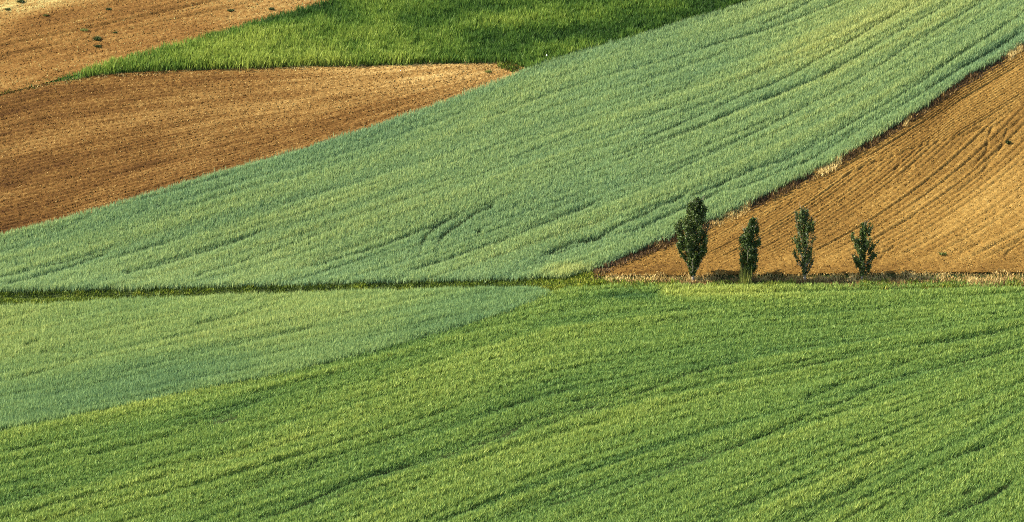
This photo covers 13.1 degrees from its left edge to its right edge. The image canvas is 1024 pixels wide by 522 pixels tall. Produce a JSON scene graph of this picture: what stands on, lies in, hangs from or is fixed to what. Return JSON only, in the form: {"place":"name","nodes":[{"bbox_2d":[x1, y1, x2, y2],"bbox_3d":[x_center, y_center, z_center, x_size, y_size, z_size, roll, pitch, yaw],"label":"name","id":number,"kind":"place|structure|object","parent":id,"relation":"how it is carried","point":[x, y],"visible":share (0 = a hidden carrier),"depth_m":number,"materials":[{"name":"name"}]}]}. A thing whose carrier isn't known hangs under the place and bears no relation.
{"place":"outdoors","nodes":[
{"label":"outdoors","id":0,"kind":"place"},
{"bbox_2d":[0,0,328,93],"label":"ploughed field","id":1,"kind":"structure","parent":0,"point":[37,45],"depth_m":438.38,"materials":[{"name":"soil"}]},
{"bbox_2d":[0,62,525,239],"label":"ploughed field","id":2,"kind":"structure","parent":0,"point":[73,146],"depth_m":423.50,"materials":[{"name":"brown soil"}]},
{"bbox_2d":[0,0,1023,521],"bbox_3d":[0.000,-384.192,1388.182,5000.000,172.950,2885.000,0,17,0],"label":"ground","id":3,"kind":"structure","parent":0,"point":[598,238],"depth_m":389.60,"materials":[{"name":"green plant"}]},
{"bbox_2d":[0,74,91,95],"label":"boundary weeds","id":4,"kind":"object","parent":3,"relation":"on","point":[37,85],"visible":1,"depth_m":429.66,"materials":[{"name":"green plant"}]},
{"bbox_2d":[34,60,515,88],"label":"stubble edge","id":5,"kind":"object","parent":3,"relation":"on","point":[290,68],"visible":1,"depth_m":431.56,"materials":[{"name":"beige plant"}]},
{"bbox_2d":[0,282,552,431],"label":"wheat crop","id":6,"kind":"object","parent":3,"relation":"on","point":[75,375],"visible":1,"depth_m":382.03,"materials":[{"name":"green plant"}]},
{"bbox_2d":[0,269,657,305],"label":"ditch grass","id":7,"kind":"structure","parent":3,"relation":"on","point":[562,284],"depth_m":397.99,"materials":[{"name":"green plant"}]},
{"bbox_2d":[50,0,754,82],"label":"cereal crop","id":8,"kind":"object","parent":3,"relation":"on","point":[339,32],"visible":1,"depth_m":435.95,"materials":[{"name":"green plant"}]},
{"bbox_2d":[0,280,1023,521],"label":"cereal crop","id":9,"kind":"object","parent":3,"relation":"on","point":[520,459],"visible":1,"depth_m":360.70,"materials":[{"name":"green plant"}]},
{"bbox_2d":[0,0,1023,292],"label":"wheat crop","id":10,"kind":"object","parent":3,"relation":"on","point":[408,192],"visible":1,"depth_m":415.73,"materials":[{"name":"green plant"}]},
{"bbox_2d":[496,0,750,71],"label":"edge weeds","id":11,"kind":"object","parent":3,"relation":"on","point":[511,66],"visible":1,"depth_m":432.06,"materials":[{"name":"green plant"}]},
{"bbox_2d":[673,197,710,282],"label":"poplar tree","id":12,"kind":"object","parent":3,"relation":"on","point":[689,244],"visible":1,"depth_m":398.15,"materials":[{"name":"green plant"}]},
{"bbox_2d":[739,263,751,283],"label":"grass tuft","id":13,"kind":"object","parent":3,"relation":"on","point":[748,279],"visible":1,"depth_m":398.54,"materials":[{"name":"green plant"}]},
{"bbox_2d":[738,216,760,276],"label":"poplar tree","id":14,"kind":"object","parent":3,"relation":"on","point":[749,243],"visible":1,"depth_m":397.93,"materials":[{"name":"green plant"}]},
{"bbox_2d":[791,205,817,279],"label":"poplar tree","id":15,"kind":"object","parent":3,"relation":"on","point":[808,226],"visible":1,"depth_m":398.48,"materials":[{"name":"green plant"}]},
{"bbox_2d":[590,42,1023,279],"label":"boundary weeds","id":16,"kind":"object","parent":3,"relation":"on","point":[794,183],"visible":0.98,"depth_m":415.06,"materials":[{"name":"brown plant"}]},
{"bbox_2d":[593,275,1020,291],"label":"green verge","id":17,"kind":"structure","parent":3,"relation":"on","point":[953,282],"depth_m":398.57,"materials":[{"name":"green plant"}]},
{"bbox_2d":[601,268,1023,289],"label":"dry grass","id":18,"kind":"structure","parent":3,"relation":"on","point":[970,279],"depth_m":399.96,"materials":[{"name":"brown plant"}]},
{"bbox_2d":[850,220,879,278],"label":"poplar tree","id":19,"kind":"object","parent":3,"relation":"on","point":[862,247],"visible":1,"depth_m":398.81,"materials":[{"name":"green plant"}]},
{"bbox_2d":[594,49,1023,275],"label":"ploughed field","id":20,"kind":"structure","parent":0,"point":[946,176],"depth_m":410.54,"materials":[{"name":"soil"}]}
]}

